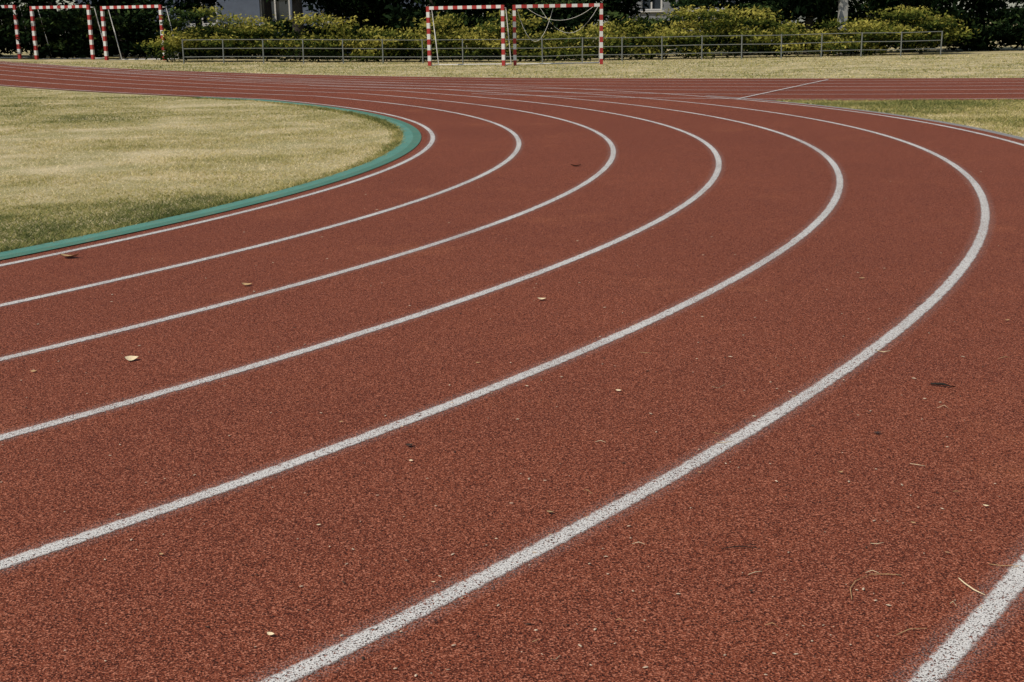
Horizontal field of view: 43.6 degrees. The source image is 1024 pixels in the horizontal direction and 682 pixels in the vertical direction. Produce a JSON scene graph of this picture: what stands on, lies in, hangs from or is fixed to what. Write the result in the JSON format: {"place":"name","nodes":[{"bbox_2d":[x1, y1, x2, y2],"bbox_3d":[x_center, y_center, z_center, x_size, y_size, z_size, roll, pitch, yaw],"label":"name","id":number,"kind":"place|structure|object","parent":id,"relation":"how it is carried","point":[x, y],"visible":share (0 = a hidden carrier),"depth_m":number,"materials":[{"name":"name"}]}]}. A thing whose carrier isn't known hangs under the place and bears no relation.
{"place":"outdoors","nodes":[
{"label":"outdoors","id":0,"kind":"place"},
{"bbox_2d":[0,61,1023,681],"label":"running track","id":1,"kind":"structure","parent":0,"point":[216,591],"depth_m":5.37,"materials":[{"name":"rubber"}]},
{"bbox_2d":[60,254,77,256],"bbox_3d":[-3.134,-0.606,9.050,0.095,0.027,0.101,-14,19,-42],"label":"fallen leaf","id":2,"kind":"object","parent":1,"relation":"on","point":[65,255],"visible":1,"depth_m":9.05,"materials":[{"name":"beige plant"}]},
{"bbox_2d":[125,356,138,360],"bbox_3d":[-1.844,0.082,6.193,0.052,0.013,0.053,9,17,34],"label":"fallen leaf","id":3,"kind":"object","parent":1,"relation":"on","point":[129,358],"visible":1,"depth_m":6.20,"materials":[{"name":"beige plant"}]},
{"bbox_2d":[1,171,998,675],"bbox_3d":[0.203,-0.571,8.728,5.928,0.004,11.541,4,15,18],"label":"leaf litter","id":4,"kind":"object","parent":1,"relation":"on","point":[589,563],"visible":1,"depth_m":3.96,"materials":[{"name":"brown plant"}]},
{"bbox_2d":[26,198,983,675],"bbox_3d":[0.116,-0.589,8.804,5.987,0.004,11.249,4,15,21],"label":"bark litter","id":5,"kind":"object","parent":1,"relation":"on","point":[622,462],"visible":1,"depth_m":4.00,"materials":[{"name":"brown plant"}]},
{"bbox_2d":[0,62,1023,681],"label":"lane lines","id":6,"kind":"object","parent":1,"relation":"on","point":[676,474],"visible":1,"depth_m":5.55,"materials":[{"name":"paint"}]},
{"bbox_2d":[721,546,761,548],"bbox_3d":[0.690,0.620,3.850,0.123,0.005,0.016,0,14,2],"label":"twig","id":7,"kind":"object","parent":1,"relation":"on","point":[739,546],"visible":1,"depth_m":3.85,"materials":[{"name":"brown wood"}]},
{"bbox_2d":[850,574,896,598],"bbox_3d":[0.996,0.679,3.591,0.233,0.004,0.068,-12,18,-38],"label":"twig","id":8,"kind":"object","parent":1,"relation":"on","point":[865,576],"visible":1,"depth_m":3.63,"materials":[{"name":"brown wood"}]},
{"bbox_2d":[959,578,984,594],"bbox_3d":[1.274,0.682,3.556,0.010,0.006,0.122,-5,14,-15],"label":"twig","id":9,"kind":"object","parent":1,"relation":"on","point":[971,587],"visible":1,"depth_m":3.55,"materials":[{"name":"beige wood"}]},
{"bbox_2d":[0,22,1023,260],"bbox_3d":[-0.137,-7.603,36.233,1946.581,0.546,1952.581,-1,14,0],"label":"ground","id":10,"kind":"structure","parent":0,"point":[1006,50],"depth_m":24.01,"materials":[{"name":"plant"}]},
{"bbox_2d":[0,0,27,22],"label":"tree","id":11,"kind":"object","parent":10,"relation":"on","point":[15,3],"visible":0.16,"depth_m":63.94,"materials":[{"name":"green plant"}]},
{"bbox_2d":[0,5,33,58],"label":"handball goal","id":12,"kind":"object","parent":10,"relation":"on","point":[14,7],"visible":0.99,"depth_m":59.38,"materials":[{"name":"red paint"}]},
{"bbox_2d":[0,0,120,38],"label":"tree","id":13,"kind":"object","parent":10,"relation":"on","point":[51,3],"visible":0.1,"depth_m":64.35,"materials":[{"name":"green plant"}]},
{"bbox_2d":[29,5,104,59],"bbox_3d":[-20.496,-14.281,59.297,3.161,2.420,1.234,3,14,17],"label":"handball goal","id":14,"kind":"object","parent":10,"relation":"on","point":[87,7],"visible":0.95,"depth_m":58.67,"materials":[{"name":"red paint"}]},
{"bbox_2d":[0,0,155,55],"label":"shrubbery","id":15,"kind":"object","parent":10,"relation":"on","point":[4,50],"visible":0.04,"depth_m":64.73,"materials":[{"name":"green plant"}]},
{"bbox_2d":[0,0,216,58],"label":"shrubbery","id":16,"kind":"object","parent":10,"relation":"on","point":[57,44],"visible":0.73,"depth_m":60.07,"materials":[{"name":"green plant"}]},
{"bbox_2d":[73,0,176,57],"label":"tree","id":17,"kind":"object","parent":10,"relation":"on","point":[118,2],"visible":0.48,"depth_m":62.65,"materials":[{"name":"green plant"}]},
{"bbox_2d":[100,5,178,59],"bbox_3d":[-16.924,-14.023,58.289,3.193,2.420,1.234,4,15,18],"label":"handball goal","id":18,"kind":"object","parent":10,"relation":"on","point":[159,7],"visible":0.84,"depth_m":57.94,"materials":[{"name":"red paint"}]},
{"bbox_2d":[166,0,225,27],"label":"tree","id":19,"kind":"object","parent":10,"relation":"on","point":[184,5],"visible":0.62,"depth_m":64.20,"materials":[{"name":"green plant"}]},
{"bbox_2d":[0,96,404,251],"bbox_3d":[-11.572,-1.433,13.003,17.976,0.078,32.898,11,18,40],"label":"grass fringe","id":20,"kind":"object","parent":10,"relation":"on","point":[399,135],"depth_m":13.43,"materials":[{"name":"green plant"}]},
{"bbox_2d":[0,97,420,259],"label":"green kerb","id":21,"kind":"structure","parent":10,"relation":"on","point":[412,137],"depth_m":12.08,"materials":[{"name":"paint"}]},
{"bbox_2d":[75,0,424,53],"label":"walls","id":22,"kind":"structure","parent":10,"relation":"on","point":[244,7],"depth_m":71.44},
{"bbox_2d":[186,0,344,26],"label":"window frames","id":23,"kind":"structure","parent":22,"relation":"attached to","point":[191,24],"depth_m":71.55,"materials":[{"name":"grey metal"}]},
{"bbox_2d":[189,0,391,22],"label":"window glass","id":24,"kind":"object","parent":23,"relation":"in","point":[282,7],"visible":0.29,"depth_m":71.65,"materials":[{"name":"grey glass"}]},
{"bbox_2d":[264,0,273,54],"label":"tree","id":25,"kind":"object","parent":10,"relation":"on","point":[267,9],"visible":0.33,"depth_m":66.62,"materials":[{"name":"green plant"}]},
{"bbox_2d":[166,17,431,58],"bbox_3d":[-10.107,-14.447,61.280,13.459,2.125,4.344,-1,14,0],"label":"shrubbery","id":26,"kind":"object","parent":10,"relation":"on","point":[285,26],"visible":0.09,"depth_m":60.65,"materials":[{"name":"green plant"}]},
{"bbox_2d":[266,0,339,59],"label":"tree","id":27,"kind":"object","parent":10,"relation":"on","point":[297,7],"visible":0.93,"depth_m":59.50,"materials":[{"name":"green plant"}]},
{"bbox_2d":[305,0,420,30],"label":"tree","id":28,"kind":"object","parent":10,"relation":"on","point":[350,8],"visible":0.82,"depth_m":62.80,"materials":[{"name":"green plant"}]},
{"bbox_2d":[355,0,483,57],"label":"tree","id":29,"kind":"object","parent":10,"relation":"on","point":[410,9],"visible":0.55,"depth_m":59.58,"materials":[{"name":"green plant"}]},
{"bbox_2d":[343,0,593,52],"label":"shrubbery","id":30,"kind":"object","parent":10,"relation":"on","point":[413,14],"visible":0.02,"depth_m":68.53,"materials":[{"name":"green plant"}]},
{"bbox_2d":[426,5,511,65],"bbox_3d":[-1.691,-12.226,51.293,3.201,2.330,1.234,3,14,15],"label":"handball goal","id":31,"kind":"object","parent":10,"relation":"on","point":[502,7],"visible":0.98,"depth_m":50.71,"materials":[{"name":"red paint"}]},
{"bbox_2d":[420,0,533,55],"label":"tree","id":32,"kind":"object","parent":10,"relation":"on","point":[474,12],"visible":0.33,"depth_m":64.84,"materials":[{"name":"green plant"}]},
{"bbox_2d":[0,53,1023,77],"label":"meadow grass","id":33,"kind":"structure","parent":10,"relation":"on","point":[528,76],"depth_m":46.61,"materials":[{"name":"plant"}]},
{"bbox_2d":[130,4,979,61],"bbox_3d":[2.006,-13.708,56.486,37.497,2.752,4.547,-1,14,0],"label":"hedge","id":34,"kind":"object","parent":10,"relation":"on","point":[191,37],"visible":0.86,"depth_m":56.18,"materials":[{"name":"green plant"}]},
{"bbox_2d":[512,3,602,65],"bbox_3d":[1.819,-12.283,51.314,3.565,2.350,1.234,-1,14,0],"label":"handball goal","id":35,"kind":"object","parent":10,"relation":"on","point":[597,5],"visible":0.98,"depth_m":50.66,"materials":[{"name":"red paint"}]},
{"bbox_2d":[182,31,942,63],"bbox_3d":[2.142,-12.384,54.221,32.185,1.347,0.056,-1,14,0],"label":"metal rail fence","id":36,"kind":"object","parent":10,"relation":"on","point":[542,48],"visible":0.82,"depth_m":54.19,"materials":[{"name":"metal"}]},
{"bbox_2d":[505,0,621,56],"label":"tree","id":37,"kind":"object","parent":10,"relation":"on","point":[512,2],"visible":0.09,"depth_m":63.10,"materials":[{"name":"green plant"}]},
{"bbox_2d":[587,0,652,27],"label":"tree","id":38,"kind":"object","parent":10,"relation":"on","point":[624,7],"visible":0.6,"depth_m":65.90,"materials":[{"name":"green plant"}]},
{"bbox_2d":[604,0,771,48],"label":"walls","id":39,"kind":"structure","parent":10,"relation":"on","point":[664,9],"depth_m":77.39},
{"bbox_2d":[363,0,1023,58],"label":"shrubbery","id":40,"kind":"object","parent":10,"relation":"on","point":[998,31],"visible":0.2,"depth_m":60.14,"materials":[{"name":"green plant"}]},
{"bbox_2d":[662,0,752,31],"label":"tree","id":41,"kind":"object","parent":10,"relation":"on","point":[727,3],"visible":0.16,"depth_m":62.57,"materials":[{"name":"green plant"}]},
{"bbox_2d":[707,0,796,41],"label":"tree","id":42,"kind":"object","parent":10,"relation":"on","point":[737,2],"visible":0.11,"depth_m":63.70,"materials":[{"name":"green plant"}]},
{"bbox_2d":[753,0,854,54],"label":"tree","id":43,"kind":"object","parent":10,"relation":"on","point":[807,10],"visible":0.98,"depth_m":58.36,"materials":[{"name":"green plant"}]},
{"bbox_2d":[836,0,847,54],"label":"concrete pillar","id":44,"kind":"structure","parent":10,"relation":"on","point":[842,9],"depth_m":57.64,"materials":[{"name":"grey concrete"}]},
{"bbox_2d":[707,95,1023,139],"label":"concrete gutter","id":45,"kind":"object","parent":10,"relation":"on","point":[1005,134],"visible":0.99,"depth_m":20.11,"materials":[{"name":"grey concrete"}]},
{"bbox_2d":[783,0,1023,43],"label":"shrubbery","id":46,"kind":"object","parent":10,"relation":"on","point":[822,17],"visible":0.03,"depth_m":72.05,"materials":[{"name":"green plant"}]},
{"bbox_2d":[835,0,992,52],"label":"tree","id":47,"kind":"object","parent":10,"relation":"on","point":[935,6],"visible":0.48,"depth_m":59.05,"materials":[{"name":"green plant"}]},
{"bbox_2d":[925,0,1023,49],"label":"tree","id":48,"kind":"object","parent":10,"relation":"on","point":[982,13],"visible":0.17,"depth_m":61.26,"materials":[{"name":"green plant"}]},
{"bbox_2d":[10,0,1022,32],"label":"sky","id":49,"kind":"structure","parent":0,"point":[1011,4],"materials":[{"name":"white"}]},
{"bbox_2d":[639,0,724,11],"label":"window frames","id":50,"kind":"structure","parent":0,"point":[659,9],"depth_m":77.36,"materials":[{"name":"white metal"}]},
{"bbox_2d":[642,0,735,8],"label":"window glass","id":51,"kind":"object","parent":50,"relation":"in","point":[656,4],"visible":0.25,"depth_m":77.46,"materials":[{"name":"grey glass"}]},
{"bbox_2d":[776,98,1023,136],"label":"verge grass","id":52,"kind":"structure","parent":0,"point":[919,108],"depth_m":22.24,"materials":[{"name":"green plant"}]},
{"bbox_2d":[930,383,955,386],"bbox_3d":[1.854,0.186,5.503,0.106,0.013,0.022,8,16,32],"label":"twig","id":53,"kind":"object","parent":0,"point":[941,384],"visible":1,"depth_m":5.51,"materials":[{"name":"brown wood"}]}
]}

